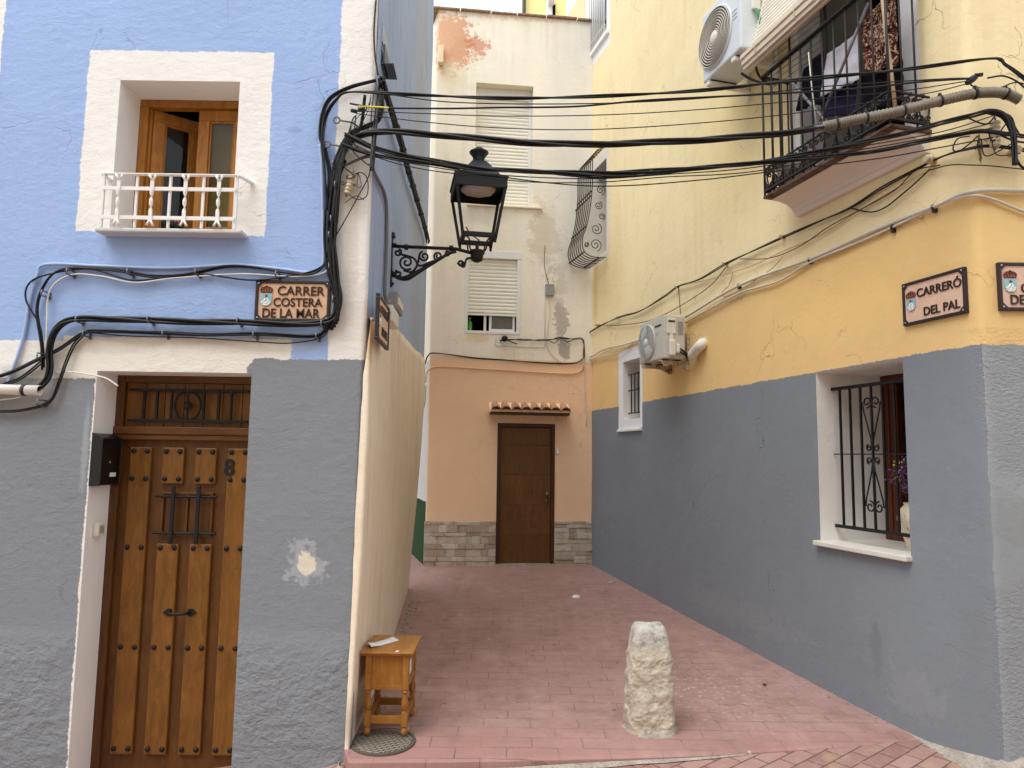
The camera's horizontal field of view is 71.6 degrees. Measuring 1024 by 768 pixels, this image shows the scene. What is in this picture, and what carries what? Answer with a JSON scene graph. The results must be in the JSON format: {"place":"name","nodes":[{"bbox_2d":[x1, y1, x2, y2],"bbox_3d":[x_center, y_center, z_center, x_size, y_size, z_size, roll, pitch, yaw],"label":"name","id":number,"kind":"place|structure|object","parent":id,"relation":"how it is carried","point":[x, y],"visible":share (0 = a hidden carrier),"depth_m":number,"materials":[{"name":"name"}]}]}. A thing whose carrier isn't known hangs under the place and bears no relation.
{"place":"outdoors","nodes":[
{"label":"outdoors","id":0,"kind":"place"},
{"bbox_2d":[434,0,521,15],"label":"sky","id":1,"kind":"structure","parent":0,"point":[513,6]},
{"bbox_2d":[522,0,576,17],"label":"distant house","id":2,"kind":"structure","parent":0,"point":[554,7],"depth_m":16.99,"materials":[{"name":"yellow paint"}]},
{"bbox_2d":[546,0,555,17],"bbox_3d":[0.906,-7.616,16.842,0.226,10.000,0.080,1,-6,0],"label":"window","id":3,"kind":"structure","parent":2,"relation":"in","point":[550,10],"depth_m":16.95,"materials":[{"name":"white paint"}]},
{"bbox_2d":[218,740,961,767],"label":"street pavement","id":4,"kind":"structure","parent":0,"point":[911,754],"depth_m":4.09,"materials":[{"name":"tile"}]},
{"bbox_2d":[337,754,746,767],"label":"mortar strip","id":5,"kind":"object","parent":4,"relation":"on","point":[603,764],"visible":0.48,"depth_m":4.02,"materials":[{"name":"concrete"}]},
{"bbox_2d":[904,730,1023,767],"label":"concrete fillet","id":6,"kind":"object","parent":4,"relation":"on","point":[962,759],"visible":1,"depth_m":4.00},
{"bbox_2d":[343,554,917,767],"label":"alley pavement","id":7,"kind":"structure","parent":0,"point":[520,665],"depth_m":5.21,"materials":[{"name":"tile"}]},
{"bbox_2d":[350,728,415,756],"bbox_3d":[-0.766,2.131,4.214,0.388,0.032,0.388,1,-6,0],"label":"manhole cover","id":8,"kind":"object","parent":7,"relation":"on","point":[378,742],"visible":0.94,"depth_m":4.18,"materials":[{"name":"metal"}]},
{"bbox_2d":[344,317,424,749],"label":"cream wall","id":9,"kind":"structure","parent":7,"relation":"on","point":[392,411],"depth_m":5.09,"materials":[{"name":"paint"}]},
{"bbox_2d":[374,293,389,349],"bbox_3d":[-0.817,-0.387,4.500,0.030,0.282,0.472,1,-6,-2],"label":"street sign","id":10,"kind":"object","parent":9,"relation":"attached to","point":[382,321],"visible":1,"depth_m":4.43,"materials":[{"name":"pink ceramic"}]},
{"bbox_2d":[386,299,398,329],"bbox_3d":[-0.865,-0.481,4.955,0.110,0.146,0.348,1,-6,-2],"label":"meter box","id":11,"kind":"object","parent":9,"relation":"on","point":[394,320],"visible":0.36,"depth_m":4.88,"materials":[{"name":"white plastic"}]},
{"bbox_2d":[360,635,421,734],"bbox_3d":[-0.759,1.883,4.461,0.323,0.490,0.423,1,-6,0],"label":"bedside table","id":12,"kind":"object","parent":7,"relation":"on","point":[387,667],"visible":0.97,"depth_m":4.30,"materials":[{"name":"brown wood"}]},
{"bbox_2d":[365,636,398,646],"bbox_3d":[-0.821,1.624,4.490,0.084,0.027,0.267,-3,-7,35],"label":"folded leaflet","id":13,"kind":"object","parent":12,"relation":"on","point":[385,641],"visible":1,"depth_m":4.49,"materials":[{"name":"paper"}]},
{"bbox_2d":[409,654,413,678],"bbox_3d":[-0.642,1.763,4.473,0.018,0.151,0.267,1,-6,0],"label":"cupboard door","id":14,"kind":"structure","parent":12,"relation":"in","point":[412,663],"depth_m":4.48,"materials":[{"name":"brown wood"}]},
{"bbox_2d":[412,6,606,565],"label":"end house","id":15,"kind":"structure","parent":7,"relation":"on","point":[505,473],"depth_m":9.93,"materials":[{"name":"paint"}]},
{"bbox_2d":[464,250,520,334],"bbox_3d":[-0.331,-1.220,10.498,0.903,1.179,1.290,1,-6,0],"label":"window","id":16,"kind":"structure","parent":15,"relation":"in","point":[492,301],"depth_m":9.96,"materials":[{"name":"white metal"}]},
{"bbox_2d":[425,352,582,363],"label":"facade cable","id":17,"kind":"object","parent":15,"relation":"attached to","point":[499,359],"visible":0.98,"depth_m":9.80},
{"bbox_2d":[425,345,583,382],"bbox_3d":[-0.087,-0.284,9.811,2.207,0.587,0.021,1,-6,-6],"label":"painted conduit","id":18,"kind":"object","parent":15,"relation":"attached to","point":[504,369],"visible":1,"depth_m":9.79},
{"bbox_2d":[467,82,541,209],"bbox_3d":[-0.103,-3.399,10.224,1.067,1.834,0.240,1,-6,-6],"label":"window","id":19,"kind":"structure","parent":15,"relation":"in","point":[518,194],"depth_m":10.32,"materials":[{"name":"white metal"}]},
{"bbox_2d":[495,423,554,563],"bbox_3d":[0.179,1.670,9.711,0.798,2.255,0.170,1,-6,-6],"label":"door","id":20,"kind":"structure","parent":15,"relation":"in","point":[525,497],"depth_m":9.71,"materials":[{"name":"brown wood"}]},
{"bbox_2d":[500,337,584,357],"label":"facade cable","id":21,"kind":"object","parent":15,"relation":"attached to","point":[552,339],"visible":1,"depth_m":9.91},
{"bbox_2d":[545,284,553,295],"bbox_3d":[0.532,-1.317,9.978,0.120,0.159,0.055,1,-6,-6],"label":"junction box","id":22,"kind":"object","parent":15,"relation":"attached to","point":[549,289],"visible":1,"depth_m":9.96,"materials":[{"name":"grey plastic"}]},
{"bbox_2d":[584,358,586,424],"bbox_3d":[1.023,0.011,9.914,0.042,1.122,0.016,1,-6,-6],"label":"facade conduit","id":23,"kind":"object","parent":15,"relation":"attached to","point":[585,393],"visible":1,"depth_m":9.90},
{"bbox_2d":[590,340,637,357],"bbox_3d":[1.281,-0.459,9.307,0.021,0.066,1.967,2,-6,-15],"label":"wall conduit","id":24,"kind":"object","parent":15,"relation":"attached to","point":[613,347],"depth_m":9.18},
{"bbox_2d":[379,567,896,728],"bbox_3d":[0.675,2.307,7.050,3.537,0.239,5.099,1,-6,0],"label":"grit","id":25,"kind":"object","parent":7,"relation":"on","point":[407,624],"visible":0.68,"depth_m":6.68,"materials":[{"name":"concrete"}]},
{"bbox_2d":[623,621,674,734],"bbox_3d":[0.869,1.857,4.525,0.319,0.661,0.320,1,-6,0],"label":"stone bollard","id":26,"kind":"object","parent":7,"relation":"on","point":[649,692],"visible":1,"depth_m":4.40,"materials":[{"name":"stone"}]},
{"bbox_2d":[621,723,677,738],"bbox_3d":[0.869,2.164,4.475,0.374,0.015,0.342,1,-6,0],"label":"mortar pad","id":27,"kind":"object","parent":7,"relation":"on","point":[651,736],"visible":0.52,"depth_m":4.34,"materials":[{"name":"concrete"}]},
{"bbox_2d":[568,0,1023,761],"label":"yellow house","id":28,"kind":"structure","parent":7,"relation":"on","point":[746,494],"depth_m":5.42,"materials":[{"name":"paint"}]},
{"bbox_2d":[588,0,608,56],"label":"window","id":29,"kind":"structure","parent":28,"relation":"in","point":[597,9],"depth_m":10.22,"materials":[{"name":"white paint"}]},
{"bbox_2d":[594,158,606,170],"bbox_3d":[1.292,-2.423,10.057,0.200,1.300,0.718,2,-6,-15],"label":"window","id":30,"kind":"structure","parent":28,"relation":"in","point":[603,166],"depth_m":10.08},
{"bbox_2d":[617,357,641,431],"bbox_3d":[1.576,0.147,8.728,0.330,0.873,0.682,2,-6,-15],"label":"window","id":31,"kind":"structure","parent":28,"relation":"in","point":[631,368],"depth_m":8.92,"materials":[{"name":"white paint"}]},
{"bbox_2d":[638,315,689,373],"bbox_3d":[1.614,-0.402,7.455,0.357,0.549,0.644,2,-6,-15],"label":"air conditioner","id":32,"kind":"object","parent":28,"relation":"attached to","point":[663,339],"visible":0.96,"depth_m":7.28,"materials":[{"name":"white plastic"}]},
{"bbox_2d":[607,266,726,325],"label":"wall cable","id":33,"kind":"object","parent":28,"relation":"attached to","point":[678,306],"depth_m":7.48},
{"bbox_2d":[399,137,992,186],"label":"power cable","id":34,"kind":"object","parent":28,"relation":"attached to","point":[709,178],"visible":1,"depth_m":4.17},
{"bbox_2d":[688,337,706,360],"bbox_3d":[1.839,-0.352,7.078,0.143,0.225,0.267,5,-7,-33],"label":"pipe elbow cover","id":35,"kind":"object","parent":28,"relation":"attached to","point":[699,346],"visible":1,"depth_m":7.01,"materials":[{"name":"white plastic"}]},
{"bbox_2d":[698,0,778,103],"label":"air conditioner","id":36,"kind":"object","parent":28,"relation":"attached to","point":[727,36],"visible":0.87,"depth_m":6.10,"materials":[{"name":"white plastic"}]},
{"bbox_2d":[740,0,829,123],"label":"slatted blind","id":37,"kind":"object","parent":28,"relation":"hanging from","point":[781,21],"visible":0.98,"depth_m":5.51,"materials":[{"name":"plastic"}]},
{"bbox_2d":[774,155,811,186],"bbox_3d":[2.201,-1.623,5.534,0.298,0.232,0.298,1,-6,0],"label":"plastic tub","id":38,"kind":"object","parent":28,"relation":"on","point":[787,171],"visible":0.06,"depth_m":5.45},
{"bbox_2d":[681,172,924,285],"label":"wall cable","id":39,"kind":"object","parent":28,"relation":"attached to","point":[814,237],"depth_m":5.47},
{"bbox_2d":[589,144,1023,332],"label":"wall cable","id":40,"kind":"object","parent":28,"relation":"attached to","point":[864,198],"depth_m":5.29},
{"bbox_2d":[772,2,869,150],"bbox_3d":[2.256,-2.228,5.209,0.121,1.356,1.121,2,-6,-15],"label":"clothes airer","id":41,"kind":"object","parent":28,"relation":"attached to","point":[795,86],"visible":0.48,"depth_m":5.22,"materials":[{"name":"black metal"}]},
{"bbox_2d":[796,52,825,110],"bbox_3d":[2.267,-2.262,5.409,0.040,0.411,0.329,2,-6,-14],"label":"navy garment","id":42,"kind":"object","parent":41,"relation":"hanging from","point":[816,66],"visible":0.52,"depth_m":5.35,"materials":[{"name":"fabric"}]},
{"bbox_2d":[821,81,856,116],"bbox_3d":[2.359,-2.029,5.134,0.044,0.321,0.397,2,-6,-15],"label":"dark garment","id":43,"kind":"object","parent":41,"relation":"hanging from","point":[841,101],"visible":0.58,"depth_m":5.11,"materials":[{"name":"fabric"}]},
{"bbox_2d":[820,36,858,96],"bbox_3d":[2.338,-2.246,5.065,0.028,0.362,0.400,2,-6,-14],"label":"white towel","id":44,"kind":"object","parent":41,"relation":"hanging from","point":[853,65],"visible":0.67,"depth_m":5.04,"materials":[{"name":"fabric"}]},
{"bbox_2d":[861,0,898,71],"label":"patterned shirt","id":45,"kind":"object","parent":41,"relation":"hanging from","point":[879,51],"visible":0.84,"depth_m":4.66,"materials":[{"name":"fabric"}]},
{"bbox_2d":[751,165,939,259],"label":"wall cable","id":46,"kind":"object","parent":28,"relation":"attached to","point":[852,213],"depth_m":5.08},
{"bbox_2d":[797,0,902,167],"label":"balcony door","id":47,"kind":"structure","parent":28,"relation":"in","point":[832,6],"depth_m":5.72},
{"bbox_2d":[684,188,1023,317],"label":"wall conduit","id":48,"kind":"object","parent":28,"relation":"attached to","point":[967,192],"depth_m":4.89,"materials":[{"name":"plastic"}]},
{"bbox_2d":[685,194,1023,322],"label":"wall conduit","id":49,"kind":"object","parent":28,"relation":"attached to","point":[922,213],"depth_m":4.91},
{"bbox_2d":[813,359,911,561],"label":"window","id":50,"kind":"structure","parent":28,"relation":"in","point":[892,547],"depth_m":5.42,"materials":[{"name":"white paint"}]},
{"bbox_2d":[861,59,903,112],"bbox_3d":[2.446,-1.966,4.725,0.052,0.349,0.406,2,-6,-15],"label":"black garment","id":51,"kind":"object","parent":28,"relation":"hanging from","point":[879,77],"visible":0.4,"depth_m":4.72,"materials":[{"name":"fabric"}]},
{"bbox_2d":[881,0,896,106],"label":"bamboo pole","id":52,"kind":"object","parent":28,"relation":"attached to","point":[894,101],"visible":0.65,"depth_m":4.43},
{"bbox_2d":[851,168,929,212],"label":"wall cable","id":53,"kind":"object","parent":28,"relation":"attached to","point":[895,199],"depth_m":4.70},
{"bbox_2d":[900,502,910,549],"bbox_3d":[2.749,0.970,4.841,0.219,0.315,0.219,1,-6,0],"label":"flower vase","id":54,"kind":"object","parent":28,"relation":"on","point":[904,515],"visible":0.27,"depth_m":4.81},
{"bbox_2d":[885,456,908,500],"bbox_3d":[2.742,0.673,4.861,0.350,0.372,0.382,1,-6,0],"label":"dried bouquet","id":55,"kind":"object","parent":54,"relation":"in","point":[903,474],"visible":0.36,"depth_m":4.85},
{"bbox_2d":[923,154,936,163],"bbox_3d":[2.608,-1.402,4.429,0.075,0.060,0.060,2,-6,-15],"label":"cable peg","id":56,"kind":"object","parent":28,"relation":"attached to","point":[928,158],"visible":0.98,"depth_m":4.41,"materials":[{"name":"ceramic"}]},
{"bbox_2d":[902,267,968,326],"bbox_3d":[2.605,-0.532,4.390,0.030,0.278,0.468,2,-6,-15],"label":"street sign","id":57,"kind":"object","parent":28,"relation":"attached to","point":[943,295],"visible":1,"depth_m":4.36,"materials":[{"name":"pink ceramic"}]},
{"bbox_2d":[930,164,1022,169],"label":"wall cable","id":58,"kind":"object","parent":28,"relation":"attached to","point":[977,165],"depth_m":4.15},
{"bbox_2d":[985,117,1000,149],"bbox_3d":[2.797,-1.447,4.138,0.063,0.196,0.108,1,-6,0],"label":"insulator","id":59,"kind":"object","parent":28,"relation":"attached to","point":[995,125],"visible":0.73,"depth_m":4.09,"materials":[{"name":"ceramic"}]},
{"bbox_2d":[975,138,1010,156],"bbox_3d":[2.774,-1.355,4.072,0.242,0.108,0.007,1,-6,0],"label":"corner wire","id":60,"kind":"object","parent":59,"relation":"attached to","point":[991,154],"visible":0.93,"depth_m":4.07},
{"bbox_2d":[996,262,1023,310],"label":"street sign","id":61,"kind":"object","parent":28,"relation":"attached to","point":[1010,284],"visible":1,"depth_m":4.08,"materials":[{"name":"pink ceramic"}]},
{"bbox_3d":[2.006,-1.137,6.687,0.060,0.039,0.041,1,-6,0],"label":"cable peg","id":62,"kind":"object","parent":28,"relation":"attached to","visible":0},
{"bbox_2d":[722,257,782,296],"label":"wall cable","id":63,"kind":"object","parent":62,"relation":"hanging from","point":[748,284],"depth_m":6.45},
{"bbox_3d":[-0.933,-1.706,4.422,0.056,0.027,0.027,1,-6,0],"label":"cable clamp","id":64,"kind":"object","parent":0,"visible":0},
{"bbox_2d":[358,81,964,116],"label":"power cable","id":65,"kind":"object","parent":64,"relation":"attached to","point":[663,111],"visible":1,"depth_m":4.24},
{"label":"ground","id":66,"kind":"structure","parent":0,"visible":0},
{"bbox_2d":[0,0,433,767],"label":"blue house","id":67,"kind":"structure","parent":66,"relation":"on","point":[190,606],"depth_m":4.42,"materials":[{"name":"paint"}]},
{"bbox_2d":[0,384,42,395],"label":"pvc pipe","id":68,"kind":"object","parent":67,"relation":"attached to","point":[22,389],"visible":1,"depth_m":4.25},
{"bbox_2d":[37,123,824,391],"bbox_3d":[-0.529,-0.748,4.279,4.738,1.658,0.166,0,-6,4],"label":"twisted cable","id":69,"kind":"object","parent":68,"relation":"attached to","point":[53,334],"visible":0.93,"depth_m":4.31,"materials":[{"name":"rubber"}]},
{"bbox_2d":[35,257,327,367],"bbox_3d":[-1.981,-0.786,4.387,1.864,1.406,0.024,1,-6,0],"label":"wall cable","id":70,"kind":"object","parent":69,"relation":"attached to","point":[140,275],"depth_m":4.37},
{"bbox_2d":[326,102,384,327],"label":"corner cable","id":71,"kind":"object","parent":69,"relation":"attached to","point":[329,208],"visible":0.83,"depth_m":4.40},
{"bbox_2d":[337,90,374,233],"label":"corner cable","id":72,"kind":"object","parent":69,"relation":"attached to","point":[367,178],"visible":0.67,"depth_m":4.41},
{"bbox_2d":[331,89,383,323],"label":"corner cable","id":73,"kind":"object","parent":69,"relation":"attached to","point":[364,127],"visible":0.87,"depth_m":4.42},
{"bbox_2d":[814,87,1022,131],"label":"ribbed conduit","id":74,"kind":"object","parent":69,"relation":"attached to","point":[1014,97],"visible":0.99,"depth_m":4.08,"materials":[{"name":"plastic"}]},
{"bbox_2d":[965,72,982,84],"bbox_3d":[2.665,-1.762,4.103,0.096,0.072,0.041,1,-6,0],"label":"cable clamp","id":75,"kind":"object","parent":74,"relation":"attached to","point":[975,76],"visible":1,"depth_m":4.09,"materials":[{"name":"black plastic"}]},
{"bbox_2d":[350,77,969,108],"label":"power cable","id":76,"kind":"object","parent":75,"relation":"attached to","point":[856,88],"visible":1,"depth_m":4.23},
{"bbox_2d":[358,105,388,108],"bbox_3d":[-0.858,-1.714,4.398,0.197,0.028,0.013,0,-6,5],"label":"yellow sleeve","id":77,"kind":"object","parent":76,"relation":"attached to","point":[359,106],"visible":1,"depth_m":4.39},
{"bbox_2d":[356,82,972,129],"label":"power cable","id":78,"kind":"object","parent":75,"relation":"attached to","point":[668,125],"visible":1,"depth_m":4.22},
{"bbox_2d":[393,77,971,104],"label":"power cable","id":79,"kind":"object","parent":75,"relation":"attached to","point":[669,100],"visible":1,"depth_m":4.25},
{"bbox_2d":[970,82,1023,87],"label":"corner cable","id":80,"kind":"object","parent":75,"relation":"attached to","point":[1004,85],"visible":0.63,"depth_m":4.12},
{"bbox_2d":[987,75,1023,87],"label":"corner cable","id":81,"kind":"object","parent":80,"relation":"attached to","point":[1015,80],"visible":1,"depth_m":4.12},
{"bbox_2d":[2,358,44,383],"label":"wall cable","id":82,"kind":"object","parent":67,"relation":"attached to","point":[24,375],"depth_m":4.31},
{"bbox_2d":[0,336,82,412],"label":"wall cable","id":83,"kind":"object","parent":67,"relation":"attached to","point":[51,399],"depth_m":4.30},
{"bbox_2d":[66,268,75,278],"bbox_3d":[-2.711,-0.679,4.361,0.016,0.046,0.086,1,-6,0],"label":"cable clip","id":84,"kind":"object","parent":67,"relation":"attached to","point":[74,276],"visible":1,"depth_m":4.37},
{"bbox_2d":[45,262,328,367],"bbox_3d":[-1.991,-0.434,4.351,1.732,0.696,0.009,1,-6,0],"label":"wall cable","id":85,"kind":"object","parent":84,"relation":"attached to","point":[58,280],"depth_m":4.37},
{"bbox_2d":[54,371,118,386],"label":"wall cable","id":86,"kind":"object","parent":67,"relation":"attached to","point":[90,375],"depth_m":4.32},
{"bbox_2d":[93,522,104,536],"bbox_3d":[-2.532,0.892,4.355,0.036,0.084,0.080,1,-6,0],"label":"door switch","id":87,"kind":"object","parent":67,"relation":"attached to","point":[99,529],"depth_m":4.33,"materials":[{"name":"white plastic"}]},
{"bbox_2d":[88,432,122,485],"bbox_3d":[-2.508,0.464,4.390,0.074,0.324,0.222,1,-6,0],"label":"letter box","id":88,"kind":"object","parent":67,"relation":"attached to","point":[105,459],"visible":1,"depth_m":4.33,"materials":[{"name":"black metal"}]},
{"bbox_2d":[6,144,324,381],"bbox_3d":[-2.118,-0.742,4.396,1.916,1.566,0.020,1,-6,0],"label":"painted conduit","id":89,"kind":"object","parent":67,"relation":"attached to","point":[26,320],"visible":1,"depth_m":4.39,"materials":[{"name":"plastic"}]},
{"bbox_2d":[24,198,328,369],"bbox_3d":[-2.062,-0.713,4.379,1.862,1.287,0.011,1,-6,0],"label":"wall cable","id":90,"kind":"object","parent":89,"relation":"attached to","point":[25,296],"depth_m":4.37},
{"bbox_2d":[90,375,250,767],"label":"door","id":91,"kind":"structure","parent":67,"relation":"in","point":[166,682],"depth_m":4.46,"materials":[{"name":"brown wood"}]},
{"bbox_2d":[0,160,346,377],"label":"wall cable","id":92,"kind":"object","parent":67,"relation":"attached to","point":[75,337],"depth_m":4.33,"materials":[{"name":"rubber"}]},
{"bbox_2d":[110,80,239,228],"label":"window","id":93,"kind":"structure","parent":67,"relation":"in","point":[182,127],"depth_m":4.78,"materials":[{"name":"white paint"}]},
{"bbox_2d":[93,327,329,343],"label":"wall cable","id":94,"kind":"object","parent":67,"relation":"attached to","point":[215,338],"depth_m":4.33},
{"bbox_2d":[254,280,330,320],"bbox_3d":[-1.350,-0.511,4.373,0.462,0.256,0.030,1,-6,0],"label":"street sign","id":95,"kind":"object","parent":67,"relation":"attached to","point":[285,300],"visible":0.99,"depth_m":4.37,"materials":[{"name":"ceramic"}]},
{"bbox_2d":[324,140,348,150],"bbox_3d":[-1.101,-1.501,4.462,0.167,0.051,0.040,3,-6,-18],"label":"eye hook","id":96,"kind":"object","parent":67,"relation":"attached to","point":[329,142],"visible":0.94,"depth_m":4.45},
{"bbox_2d":[321,57,1023,209],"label":"power cable","id":97,"kind":"object","parent":96,"relation":"attached to","point":[1020,75],"visible":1,"depth_m":4.26,"materials":[{"name":"rubber"}]},
{"bbox_2d":[333,116,357,126],"bbox_3d":[-1.045,-1.657,4.478,0.167,0.051,0.040,3,-6,-18],"label":"eye hook","id":98,"kind":"object","parent":67,"relation":"attached to","point":[338,122],"visible":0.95,"depth_m":4.46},
{"bbox_2d":[318,78,376,329],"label":"corner cable","id":99,"kind":"object","parent":67,"relation":"attached to","point":[328,101],"visible":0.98,"depth_m":4.45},
{"bbox_2d":[344,171,355,196],"bbox_3d":[-1.008,-1.244,4.428,0.074,0.169,0.073,1,-6,0],"label":"insulator","id":100,"kind":"object","parent":67,"relation":"attached to","point":[349,186],"visible":0.99,"depth_m":4.40,"materials":[{"name":"ceramic"}]},
{"bbox_2d":[334,94,366,320],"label":"corner cable","id":101,"kind":"object","parent":67,"relation":"attached to","point":[338,186],"visible":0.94,"depth_m":4.38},
{"bbox_2d":[369,82,381,170],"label":"corner cable","id":102,"kind":"object","parent":67,"relation":"attached to","point":[373,145],"visible":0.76,"depth_m":4.37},
{"bbox_2d":[373,0,378,74],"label":"corner cable","id":103,"kind":"object","parent":67,"relation":"attached to","point":[374,37],"visible":1,"depth_m":4.55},
{"bbox_2d":[369,164,391,304],"bbox_3d":[-0.887,-0.977,4.878,0.025,0.716,1.161,1,-6,-2],"label":"side conduit","id":104,"kind":"object","parent":67,"relation":"attached to","point":[376,177],"visible":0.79,"depth_m":5.02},
{"bbox_2d":[381,23,396,79],"bbox_3d":[-0.839,-2.273,4.868,0.090,0.290,0.220,1,-6,-2],"label":"antenna bracket","id":105,"kind":"object","parent":67,"relation":"attached to","point":[388,70],"visible":0.95,"depth_m":4.82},
{"bbox_2d":[388,292,402,316],"bbox_3d":[-0.900,-0.618,5.514,0.078,0.123,0.350,1,-6,-2],"label":"fuse box","id":106,"kind":"object","parent":67,"relation":"attached to","point":[396,300],"visible":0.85,"depth_m":5.35,"materials":[{"name":"grey plastic"}]},
{"bbox_2d":[378,76,429,243],"bbox_3d":[-0.901,-1.805,6.377,0.051,0.180,3.780,1,-6,-2],"label":"side wall bundle","id":107,"kind":"object","parent":67,"relation":"attached to","point":[388,101],"visible":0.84,"depth_m":5.61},
{"bbox_2d":[390,147,508,286],"bbox_3d":[-0.496,-1.300,5.486,0.880,1.134,0.414,2,-6,-10],"label":"street lamp","id":108,"kind":"object","parent":67,"relation":"attached to","point":[475,190],"visible":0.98,"depth_m":5.47,"materials":[{"name":"black metal"}]},
{"bbox_2d":[340,129,1023,178],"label":"twisted cable","id":109,"kind":"object","parent":67,"relation":"attached to","point":[904,145],"visible":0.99,"depth_m":4.15,"materials":[{"name":"rubber"}]},
{"bbox_2d":[345,155,423,165],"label":"power cable","id":110,"kind":"object","parent":109,"relation":"attached to","point":[358,159],"visible":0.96,"depth_m":4.37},
{"bbox_2d":[350,127,992,182],"bbox_3d":[0.867,-1.334,4.206,3.757,0.276,0.013,0,-6,5],"label":"power cable","id":111,"kind":"object","parent":109,"relation":"on","point":[641,178],"visible":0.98,"depth_m":4.21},
{"bbox_2d":[344,108,1017,174],"bbox_3d":[0.909,-1.413,4.210,3.919,0.348,0.038,0,-6,5],"label":"twisted cable","id":112,"kind":"object","parent":109,"relation":"on","point":[1006,118],"visible":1,"depth_m":4.14,"materials":[{"name":"rubber"}]},
{"bbox_2d":[350,122,992,178],"bbox_3d":[0.868,-1.360,4.209,3.759,0.284,0.013,0,-6,5],"label":"power cable","id":113,"kind":"object","parent":112,"relation":"on","point":[681,173],"visible":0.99,"depth_m":4.18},
{"bbox_2d":[350,115,992,173],"bbox_3d":[0.870,-1.395,4.213,3.763,0.297,0.013,0,-6,5],"label":"power cable","id":114,"kind":"object","parent":112,"relation":"on","point":[790,156],"visible":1,"depth_m":4.10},
{"bbox_2d":[952,135,977,151],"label":"corner cable","id":115,"kind":"object","parent":109,"relation":"attached to","point":[965,146],"visible":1,"depth_m":4.08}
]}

